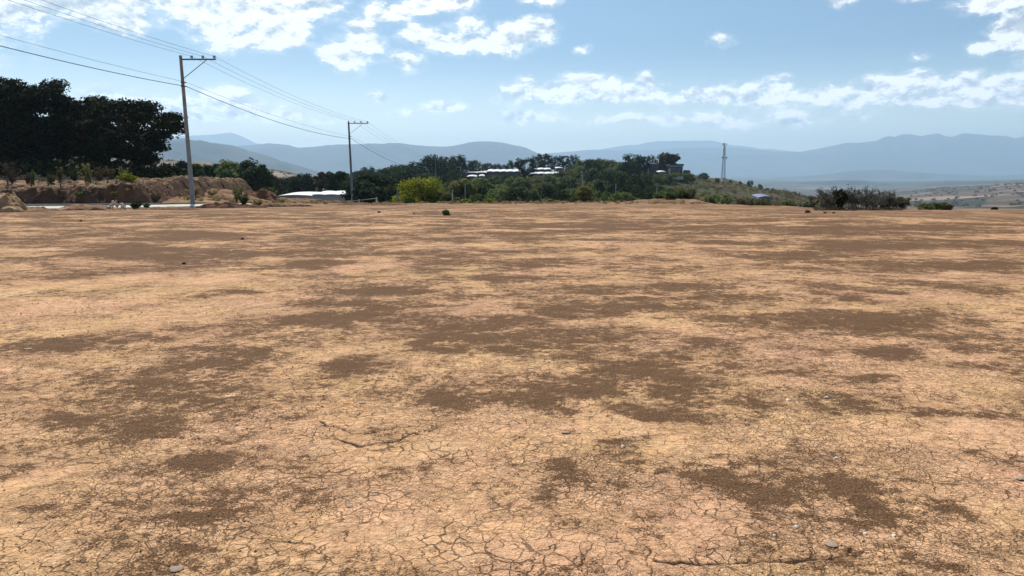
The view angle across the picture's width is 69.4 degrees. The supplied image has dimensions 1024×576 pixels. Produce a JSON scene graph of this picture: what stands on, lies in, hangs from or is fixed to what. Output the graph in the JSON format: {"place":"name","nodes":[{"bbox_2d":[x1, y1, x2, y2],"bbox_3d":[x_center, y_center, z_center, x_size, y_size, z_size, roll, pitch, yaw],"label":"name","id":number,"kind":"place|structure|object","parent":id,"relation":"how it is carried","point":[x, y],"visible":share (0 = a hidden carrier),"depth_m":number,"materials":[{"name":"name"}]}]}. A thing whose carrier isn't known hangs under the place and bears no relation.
{"place":"outdoors","nodes":[
{"label":"outdoors","id":0,"kind":"place"},
{"bbox_2d":[0,175,253,203],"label":"earth bank","id":1,"kind":"structure","parent":0,"point":[102,192],"depth_m":60.69,"materials":[{"name":"soil"}]},
{"bbox_2d":[0,162,23,183],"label":"sapling","id":2,"kind":"object","parent":1,"relation":"on","point":[10,175],"visible":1,"depth_m":65.15,"materials":[{"name":"green plant"}]},
{"bbox_2d":[116,172,138,181],"bbox_3d":[-31.069,-8.834,59.812,1.436,1.084,1.598,4,9,26],"label":"shrub","id":3,"kind":"object","parent":1,"relation":"on","point":[129,177],"visible":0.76,"depth_m":59.57,"materials":[{"name":"green plant"}]},
{"bbox_2d":[27,203,248,208],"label":"road","id":4,"kind":"structure","parent":0,"point":[167,205],"depth_m":54.93,"materials":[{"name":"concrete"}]},
{"bbox_2d":[25,202,238,205],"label":"kerb","id":5,"kind":"structure","parent":4,"relation":"on","point":[116,203],"depth_m":56.10,"materials":[{"name":"concrete"}]},
{"bbox_2d":[167,133,257,145],"bbox_3d":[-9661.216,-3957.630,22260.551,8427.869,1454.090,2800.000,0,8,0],"label":"distant mountain","id":6,"kind":"structure","parent":0,"point":[233,139],"depth_m":22333.11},
{"bbox_2d":[127,138,317,176],"bbox_3d":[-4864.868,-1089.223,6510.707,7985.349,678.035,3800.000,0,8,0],"label":"green hill","id":7,"kind":"structure","parent":0,"point":[203,151],"depth_m":6366.23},
{"bbox_2d":[236,141,581,175],"bbox_3d":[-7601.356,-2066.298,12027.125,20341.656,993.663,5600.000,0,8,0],"label":"hill range","id":8,"kind":"structure","parent":0,"point":[334,159],"depth_m":11524.29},
{"bbox_2d":[0,158,1023,575],"bbox_3d":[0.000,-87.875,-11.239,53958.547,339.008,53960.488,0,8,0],"label":"ground","id":9,"kind":"structure","parent":0,"point":[716,434],"depth_m":5.73,"materials":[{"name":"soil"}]},
{"bbox_2d":[0,206,25,211],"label":"dirt mound","id":10,"kind":"object","parent":9,"relation":"on","point":[11,209],"visible":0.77,"depth_m":43.54,"materials":[{"name":"soil"}]},
{"bbox_2d":[0,192,28,209],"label":"dirt mound","id":11,"kind":"object","parent":9,"relation":"on","point":[10,200],"visible":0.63,"depth_m":44.41,"materials":[{"name":"soil"}]},
{"bbox_2d":[0,76,86,168],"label":"cypress tree","id":12,"kind":"object","parent":9,"relation":"on","point":[27,132],"visible":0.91,"depth_m":83.90,"materials":[{"name":"green plant"}]},
{"bbox_2d":[25,206,63,211],"bbox_3d":[-29.877,-4.744,45.799,3.800,0.636,2.800,0,8,0],"label":"dirt mound","id":13,"kind":"object","parent":9,"relation":"on","point":[38,209],"visible":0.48,"depth_m":45.41,"materials":[{"name":"brown soil"}]},
{"bbox_2d":[0,174,117,181],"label":"bank growth","id":14,"kind":"object","parent":9,"relation":"on","point":[42,179],"visible":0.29,"depth_m":71.20,"materials":[{"name":"green plant"}]},
{"bbox_2d":[49,94,115,165],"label":"cypress tree","id":15,"kind":"object","parent":9,"relation":"on","point":[79,145],"visible":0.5,"depth_m":86.59,"materials":[{"name":"green plant"}]},
{"bbox_2d":[76,162,93,182],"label":"sapling","id":16,"kind":"object","parent":9,"relation":"on","point":[87,173],"visible":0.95,"depth_m":67.97,"materials":[{"name":"green plant"}]},
{"bbox_2d":[58,204,121,209],"bbox_3d":[-27.579,-5.103,48.071,4.600,0.722,2.000,0,8,0],"label":"dirt mound","id":17,"kind":"object","parent":9,"relation":"on","point":[85,207],"visible":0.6,"depth_m":47.52,"materials":[{"name":"brown soil"}]},
{"bbox_2d":[0,156,194,179],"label":"bank growth","id":18,"kind":"object","parent":9,"relation":"on","point":[161,171],"visible":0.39,"depth_m":79.43,"materials":[{"name":"green plant"}]},
{"bbox_2d":[73,97,188,169],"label":"cypress tree","id":19,"kind":"object","parent":9,"relation":"on","point":[131,117],"visible":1,"depth_m":82.31,"materials":[{"name":"green plant"}]},
{"bbox_2d":[135,206,197,209],"bbox_3d":[-23.289,-5.269,49.967,4.400,0.524,1.200,0,8,0],"label":"dirt mound","id":20,"kind":"object","parent":9,"relation":"on","point":[166,208],"visible":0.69,"depth_m":49.60,"materials":[{"name":"brown soil"}]},
{"bbox_2d":[186,163,205,176],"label":"hedge tree","id":21,"kind":"object","parent":9,"relation":"on","point":[197,169],"visible":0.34,"depth_m":123.81,"materials":[{"name":"green plant"}]},
{"bbox_2d":[179,55,215,201],"bbox_3d":[-25.533,-12.712,60.832,2.950,12.469,0.455,0,8,0],"label":"power pole","id":22,"kind":"object","parent":9,"relation":"on","point":[190,174],"visible":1,"depth_m":60.61,"materials":[{"name":"concrete"}]},
{"bbox_2d":[0,35,429,167],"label":"telephone wire","id":23,"kind":"object","parent":22,"relation":"attached to","point":[169,78],"visible":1,"depth_m":56.00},
{"bbox_2d":[1,46,434,169],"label":"telephone cable","id":24,"kind":"object","parent":22,"relation":"hanging from","point":[175,84],"visible":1,"depth_m":56.81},
{"bbox_2d":[9,0,430,159],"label":"power line","id":25,"kind":"object","parent":22,"relation":"attached to","point":[181,53],"visible":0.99,"depth_m":54.79,"materials":[{"name":"metal"}]},
{"bbox_2d":[214,159,244,178],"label":"hedge tree","id":26,"kind":"object","parent":9,"relation":"on","point":[223,170],"visible":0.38,"depth_m":121.33,"materials":[{"name":"green plant"}]},
{"bbox_2d":[196,202,266,207],"bbox_3d":[-20.276,-5.839,53.319,5.200,0.746,1.400,-1,8,-5],"label":"dirt mound","id":27,"kind":"object","parent":9,"relation":"on","point":[222,205],"visible":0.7,"depth_m":52.98,"materials":[{"name":"brown soil"}]},
{"bbox_2d":[230,182,246,202],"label":"weed","id":28,"kind":"object","parent":9,"relation":"on","point":[235,192],"visible":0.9,"depth_m":65.37,"materials":[{"name":"green plant"}]},
{"bbox_2d":[205,188,272,202],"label":"dirt mound","id":29,"kind":"object","parent":9,"relation":"on","point":[227,193],"visible":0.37,"depth_m":70.98,"materials":[{"name":"brown soil"}]},
{"bbox_2d":[230,157,262,179],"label":"hedge tree","id":30,"kind":"object","parent":9,"relation":"on","point":[246,164],"visible":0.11,"depth_m":123.20,"materials":[{"name":"green plant"}]},
{"bbox_2d":[242,164,274,192],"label":"hedge tree","id":31,"kind":"object","parent":9,"relation":"on","point":[254,177],"visible":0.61,"depth_m":119.36,"materials":[{"name":"green plant"}]},
{"bbox_2d":[244,189,279,202],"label":"dirt mound","id":32,"kind":"object","parent":9,"relation":"on","point":[262,194],"visible":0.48,"depth_m":74.46,"materials":[{"name":"brown soil"}]},
{"bbox_2d":[178,194,365,203],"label":"dry grass","id":33,"kind":"structure","parent":9,"relation":"on","point":[218,198],"depth_m":65.81,"materials":[{"name":"plant"}]},
{"bbox_2d":[272,176,282,195],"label":"grey tree","id":34,"kind":"object","parent":9,"relation":"on","point":[278,184],"visible":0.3,"depth_m":187.37,"materials":[{"name":"green plant"}]},
{"bbox_2d":[260,202,310,206],"bbox_3d":[-17.901,-6.248,56.696,5.600,0.642,1.400,-2,9,-11],"label":"dirt mound","id":35,"kind":"object","parent":9,"relation":"on","point":[270,204],"visible":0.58,"depth_m":56.40,"materials":[{"name":"brown soil"}]},
{"bbox_2d":[278,192,318,198],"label":"greenhouse","id":36,"kind":"object","parent":9,"relation":"on","point":[302,195],"visible":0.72,"depth_m":127.18,"materials":[{"name":"white plastic"}]},
{"bbox_2d":[284,173,317,193],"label":"broad tree","id":37,"kind":"object","parent":9,"relation":"on","point":[301,182],"visible":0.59,"depth_m":187.02,"materials":[{"name":"green plant"}]},
{"bbox_2d":[312,171,329,191],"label":"thin tree","id":38,"kind":"object","parent":9,"relation":"on","point":[321,181],"visible":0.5,"depth_m":161.94,"materials":[{"name":"green plant"}]},
{"bbox_2d":[312,191,345,200],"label":"greenhouse","id":39,"kind":"object","parent":9,"relation":"on","point":[329,195],"visible":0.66,"depth_m":121.24,"materials":[{"name":"white plastic"}]},
{"bbox_2d":[325,171,348,190],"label":"pine tree","id":40,"kind":"object","parent":9,"relation":"on","point":[334,180],"visible":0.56,"depth_m":154.76,"materials":[{"name":"green plant"}]},
{"bbox_2d":[340,179,375,201],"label":"dark tree","id":41,"kind":"object","parent":9,"relation":"on","point":[360,183],"visible":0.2,"depth_m":113.98,"materials":[{"name":"green plant"}]},
{"bbox_2d":[348,121,367,199],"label":"power pole","id":42,"kind":"object","parent":9,"relation":"on","point":[351,177],"visible":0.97,"depth_m":106.22,"materials":[{"name":"wood"}]},
{"bbox_2d":[330,203,406,204],"bbox_3d":[-11.948,-6.860,61.660,6.800,0.492,1.600,0,8,0],"label":"dirt mound","id":43,"kind":"object","parent":9,"relation":"on","point":[367,204],"visible":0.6,"depth_m":61.34,"materials":[{"name":"brown soil"}]},
{"bbox_2d":[351,186,387,202],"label":"dark bush","id":44,"kind":"object","parent":9,"relation":"on","point":[362,193],"visible":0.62,"depth_m":103.74,"materials":[{"name":"green plant"}]},
{"bbox_2d":[353,173,393,185],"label":"pine tree","id":45,"kind":"object","parent":9,"relation":"on","point":[371,178],"visible":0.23,"depth_m":121.88,"materials":[{"name":"green plant"}]},
{"bbox_2d":[374,177,402,192],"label":"dark tree","id":46,"kind":"object","parent":9,"relation":"on","point":[382,182],"visible":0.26,"depth_m":120.08,"materials":[{"name":"green plant"}]},
{"bbox_2d":[383,183,399,200],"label":"dark oak","id":47,"kind":"object","parent":9,"relation":"on","point":[390,190],"visible":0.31,"depth_m":109.57,"materials":[{"name":"green plant"}]},
{"bbox_2d":[389,169,415,180],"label":"dark oak","id":48,"kind":"object","parent":9,"relation":"on","point":[403,174],"visible":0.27,"depth_m":231.80,"materials":[{"name":"green plant"}]},
{"bbox_2d":[388,176,446,202],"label":"yellow green tree","id":49,"kind":"object","parent":9,"relation":"on","point":[423,190],"visible":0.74,"depth_m":85.74,"materials":[{"name":"green plant"}]},
{"bbox_2d":[417,154,445,176],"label":"dark oak","id":50,"kind":"object","parent":9,"relation":"on","point":[427,164],"visible":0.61,"depth_m":332.77,"materials":[{"name":"green plant"}]},
{"bbox_2d":[433,191,454,201],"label":"yellow green shrub","id":51,"kind":"object","parent":9,"relation":"on","point":[441,196],"visible":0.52,"depth_m":84.87,"materials":[{"name":"green plant"}]},
{"bbox_2d":[431,155,460,179],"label":"dark oak","id":52,"kind":"object","parent":9,"relation":"on","point":[446,163],"visible":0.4,"depth_m":338.61,"materials":[{"name":"green plant"}]},
{"bbox_2d":[448,154,467,174],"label":"dark oak","id":53,"kind":"object","parent":9,"relation":"on","point":[460,159],"visible":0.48,"depth_m":343.44,"materials":[{"name":"green plant"}]},
{"bbox_2d":[448,178,476,199],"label":"olive tree","id":54,"kind":"object","parent":9,"relation":"on","point":[462,186],"visible":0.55,"depth_m":117.62,"materials":[{"name":"green plant"}]},
{"bbox_2d":[470,177,497,198],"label":"green tree","id":55,"kind":"object","parent":9,"relation":"on","point":[483,185],"visible":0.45,"depth_m":126.71,"materials":[{"name":"green plant"}]},
{"bbox_2d":[488,175,502,184],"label":"green tree","id":56,"kind":"object","parent":9,"relation":"on","point":[494,180],"visible":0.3,"depth_m":242.07,"materials":[{"name":"green plant"}]},
{"bbox_2d":[484,188,508,201],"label":"green tree","id":57,"kind":"object","parent":9,"relation":"on","point":[492,193],"visible":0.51,"depth_m":112.27,"materials":[{"name":"green plant"}]},
{"bbox_2d":[487,169,519,178],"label":"greenhouse","id":58,"kind":"object","parent":9,"relation":"on","point":[501,172],"visible":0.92,"depth_m":326.44,"materials":[{"name":"white plastic"}]},
{"bbox_2d":[502,186,527,202],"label":"dark oak","id":59,"kind":"object","parent":9,"relation":"on","point":[515,193],"visible":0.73,"depth_m":106.89,"materials":[{"name":"green plant"}]},
{"bbox_2d":[502,176,527,190],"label":"green tree","id":60,"kind":"object","parent":9,"relation":"on","point":[519,181],"visible":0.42,"depth_m":220.82,"materials":[{"name":"green plant"}]},
{"bbox_2d":[512,158,537,178],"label":"umbrella pine","id":61,"kind":"object","parent":9,"relation":"on","point":[519,166],"visible":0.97,"depth_m":295.17,"materials":[{"name":"green plant"}]},
{"bbox_2d":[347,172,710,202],"bbox_3d":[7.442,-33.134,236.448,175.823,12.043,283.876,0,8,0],"label":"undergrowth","id":62,"kind":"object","parent":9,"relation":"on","point":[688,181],"visible":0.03,"depth_m":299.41,"materials":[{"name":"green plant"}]},
{"bbox_2d":[520,189,541,202],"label":"green tree","id":63,"kind":"object","parent":9,"relation":"on","point":[535,196],"visible":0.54,"depth_m":115.97,"materials":[{"name":"green plant"}]},
{"bbox_2d":[538,153,552,167],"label":"umbrella pine","id":64,"kind":"object","parent":9,"relation":"on","point":[545,162],"visible":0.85,"depth_m":377.76,"materials":[{"name":"green plant"}]},
{"bbox_2d":[538,184,556,199],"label":"dark oak","id":65,"kind":"object","parent":9,"relation":"on","point":[547,190],"visible":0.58,"depth_m":128.09,"materials":[{"name":"green plant"}]},
{"bbox_2d":[374,200,734,204],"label":"dry grass","id":66,"kind":"structure","parent":9,"relation":"on","point":[542,202],"depth_m":67.67,"materials":[{"name":"plant"}]},
{"bbox_2d":[547,154,562,171],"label":"umbrella pine","id":67,"kind":"object","parent":9,"relation":"on","point":[552,164],"visible":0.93,"depth_m":378.00,"materials":[{"name":"green plant"}]},
{"bbox_2d":[551,189,569,200],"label":"dark oak","id":68,"kind":"object","parent":9,"relation":"on","point":[559,195],"visible":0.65,"depth_m":118.06,"materials":[{"name":"green plant"}]},
{"bbox_2d":[553,176,581,191],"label":"dark oak","id":69,"kind":"object","parent":9,"relation":"on","point":[573,181],"visible":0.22,"depth_m":200.34,"materials":[{"name":"green plant"}]},
{"bbox_2d":[574,185,593,201],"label":"tree","id":70,"kind":"object","parent":9,"relation":"on","point":[583,193],"visible":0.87,"depth_m":73.07,"materials":[{"name":"green plant"}]},
{"bbox_2d":[580,168,599,183],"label":"dark oak","id":71,"kind":"object","parent":9,"relation":"on","point":[589,176],"visible":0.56,"depth_m":284.88,"materials":[{"name":"green plant"}]},
{"bbox_2d":[583,159,600,171],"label":"dark oak","id":72,"kind":"object","parent":9,"relation":"on","point":[588,165],"visible":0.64,"depth_m":341.39,"materials":[{"name":"green plant"}]},
{"bbox_2d":[593,190,612,200],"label":"green tree","id":73,"kind":"object","parent":9,"relation":"on","point":[603,194],"visible":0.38,"depth_m":116.13,"materials":[{"name":"green plant"}]},
{"bbox_2d":[593,179,622,199],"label":"dark oak","id":74,"kind":"object","parent":9,"relation":"on","point":[600,186],"visible":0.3,"depth_m":160.57,"materials":[{"name":"green plant"}]},
{"bbox_2d":[608,191,629,200],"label":"green tree","id":75,"kind":"object","parent":9,"relation":"on","point":[617,195],"visible":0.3,"depth_m":104.12,"materials":[{"name":"green plant"}]},
{"bbox_2d":[420,172,835,207],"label":"undergrowth","id":76,"kind":"object","parent":9,"relation":"on","point":[722,183],"visible":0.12,"depth_m":290.84,"materials":[{"name":"green plant"}]},
{"bbox_2d":[618,161,638,176],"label":"dark oak","id":77,"kind":"object","parent":9,"relation":"on","point":[627,166],"visible":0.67,"depth_m":325.32,"materials":[{"name":"green plant"}]},
{"bbox_2d":[613,172,646,192],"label":"dark oak","id":78,"kind":"object","parent":9,"relation":"on","point":[622,178],"visible":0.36,"depth_m":198.23,"materials":[{"name":"green plant"}]},
{"bbox_2d":[618,184,647,198],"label":"dark oak","id":79,"kind":"object","parent":9,"relation":"on","point":[640,191],"visible":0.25,"depth_m":149.81,"materials":[{"name":"green plant"}]},
{"bbox_2d":[622,153,647,172],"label":"dark oak","id":80,"kind":"object","parent":9,"relation":"on","point":[637,158],"visible":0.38,"depth_m":352.41,"materials":[{"name":"green plant"}]},
{"bbox_2d":[644,184,665,199],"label":"dark oak","id":81,"kind":"object","parent":9,"relation":"on","point":[651,193],"visible":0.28,"depth_m":159.09,"materials":[{"name":"green plant"}]},
{"bbox_2d":[657,152,673,170],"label":"dry tree","id":82,"kind":"object","parent":9,"relation":"on","point":[661,157],"visible":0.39,"depth_m":364.62,"materials":[{"name":"green plant"}]},
{"bbox_2d":[661,191,677,198],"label":"grass tussock","id":83,"kind":"object","parent":9,"relation":"on","point":[669,195],"depth_m":70.24,"materials":[{"name":"green plant"}]},
{"bbox_2d":[626,198,713,203],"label":"dirt mound","id":84,"kind":"object","parent":9,"relation":"on","point":[671,200],"visible":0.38,"depth_m":69.34,"materials":[{"name":"brown soil"}]},
{"bbox_2d":[661,173,678,184],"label":"green tree","id":85,"kind":"object","parent":9,"relation":"on","point":[666,177],"visible":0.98,"depth_m":313.87,"materials":[{"name":"green plant"}]},
{"bbox_2d":[663,153,680,163],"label":"umbrella pine","id":86,"kind":"object","parent":9,"relation":"on","point":[674,160],"visible":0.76,"depth_m":359.72,"materials":[{"name":"green plant"}]},
{"bbox_2d":[666,164,683,174],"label":"hilltop house","id":87,"kind":"structure","parent":9,"relation":"on","point":[676,168],"depth_m":347.52,"materials":[{"name":"grey paint"}]},
{"bbox_2d":[675,188,696,198],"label":"grass tussock","id":88,"kind":"object","parent":9,"relation":"on","point":[688,193],"depth_m":71.04,"materials":[{"name":"green plant"}]},
{"bbox_2d":[715,194,735,203],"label":"rim shrub","id":89,"kind":"object","parent":9,"relation":"on","point":[726,199],"visible":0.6,"depth_m":71.27,"materials":[{"name":"green plant"}]},
{"bbox_2d":[753,198,772,205],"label":"rim shrub","id":90,"kind":"object","parent":9,"relation":"on","point":[765,202],"visible":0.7,"depth_m":63.19,"materials":[{"name":"green plant"}]},
{"bbox_2d":[813,186,841,209],"bbox_3d":[21.019,-5.886,48.598,2.589,1.630,1.889,-8,12,-44],"label":"bare bush","id":91,"kind":"object","parent":9,"relation":"on","point":[829,203],"visible":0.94,"depth_m":48.32,"materials":[{"name":"grey plant"}]},
{"bbox_2d":[807,190,851,208],"bbox_3d":[21.234,-5.905,49.525,2.822,1.422,2.726,3,9,21],"label":"bare bush","id":92,"kind":"object","parent":9,"relation":"on","point":[812,204],"visible":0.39,"depth_m":49.61,"materials":[{"name":"grey plant"}]},
{"bbox_2d":[832,189,848,209],"bbox_3d":[21.374,-5.782,48.193,0.982,1.528,1.024,2,9,13],"label":"dark bush","id":93,"kind":"object","parent":9,"relation":"on","point":[840,202],"visible":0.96,"depth_m":47.98,"materials":[{"name":"green plant"}]},
{"bbox_2d":[843,189,874,207],"bbox_3d":[22.791,-5.983,49.635,2.374,1.542,2.052,-5,10,-29],"label":"bare bush","id":94,"kind":"object","parent":9,"relation":"on","point":[854,195],"visible":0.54,"depth_m":49.24,"materials":[{"name":"grey plant"}]},
{"bbox_2d":[845,184,888,209],"bbox_3d":[23.235,-5.959,48.624,2.101,1.771,3.268,-7,11,-41],"label":"bare bush","id":95,"kind":"object","parent":9,"relation":"on","point":[867,202],"visible":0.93,"depth_m":48.66,"materials":[{"name":"grey plant"}]},
{"bbox_2d":[858,189,898,208],"bbox_3d":[24.528,-5.979,49.872,2.715,1.468,2.345,3,9,20],"label":"bare bush","id":96,"kind":"object","parent":9,"relation":"on","point":[890,197],"visible":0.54,"depth_m":49.45,"materials":[{"name":"grey plant"}]},
{"bbox_2d":[893,196,910,208],"bbox_3d":[26.830,-5.819,50.704,1.746,0.959,1.524,0,8,0],"label":"bare bush","id":97,"kind":"object","parent":9,"relation":"on","point":[906,202],"visible":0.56,"depth_m":50.42,"materials":[{"name":"brown plant"}]},
{"bbox_2d":[927,202,951,209],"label":"shrub","id":98,"kind":"object","parent":9,"relation":"on","point":[939,206],"visible":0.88,"depth_m":48.86,"materials":[{"name":"green plant"}]},
{"bbox_2d":[856,182,1023,206],"bbox_3d":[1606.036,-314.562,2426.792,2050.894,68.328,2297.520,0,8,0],"label":"scattered bushes","id":99,"kind":"object","parent":9,"relation":"on","point":[954,202],"visible":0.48,"depth_m":1895.46,"materials":[{"name":"green plant"}]},
{"bbox_2d":[0,0,1023,153],"label":"sky","id":100,"kind":"structure","parent":0,"point":[539,76],"materials":[{"name":"blue"}]},
{"bbox_2d":[601,140,794,151],"bbox_3d":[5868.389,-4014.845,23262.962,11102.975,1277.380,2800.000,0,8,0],"label":"distant mountain","id":101,"kind":"structure","parent":0,"point":[657,145],"depth_m":23376.29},
{"bbox_2d":[543,133,1023,174],"bbox_3d":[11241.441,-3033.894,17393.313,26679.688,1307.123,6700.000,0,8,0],"label":"mountain range","id":102,"kind":"structure","parent":0,"point":[969,154],"depth_m":16390.35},
{"bbox_2d":[793,180,893,184],"bbox_3d":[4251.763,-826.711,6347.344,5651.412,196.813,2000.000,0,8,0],"label":"foothill","id":103,"kind":"structure","parent":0,"point":[845,182],"depth_m":6170.60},
{"bbox_2d":[812,205,906,210],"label":"dry grass","id":104,"kind":"structure","parent":0,"point":[851,208],"depth_m":48.59,"materials":[{"name":"brown plant"}]},
{"bbox_2d":[777,170,1023,179],"bbox_3d":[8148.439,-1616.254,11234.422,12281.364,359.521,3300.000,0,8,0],"label":"foothill","id":105,"kind":"structure","parent":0,"point":[854,175],"depth_m":11000.61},
{"bbox_3d":[-30.023,-6.865,14.186,2.950,13.217,0.455,0,8,0],"label":"power pole","id":106,"kind":"object","parent":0,"visible":0},
{"bbox_2d":[26,0,434,159],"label":"power line","id":107,"kind":"object","parent":106,"relation":"attached to","point":[196,54],"visible":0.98,"depth_m":57.15,"materials":[{"name":"metal"}]},
{"bbox_2d":[42,0,438,159],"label":"power line","id":108,"kind":"object","parent":106,"relation":"attached to","point":[207,54],"visible":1,"depth_m":55.23,"materials":[{"name":"metal"}]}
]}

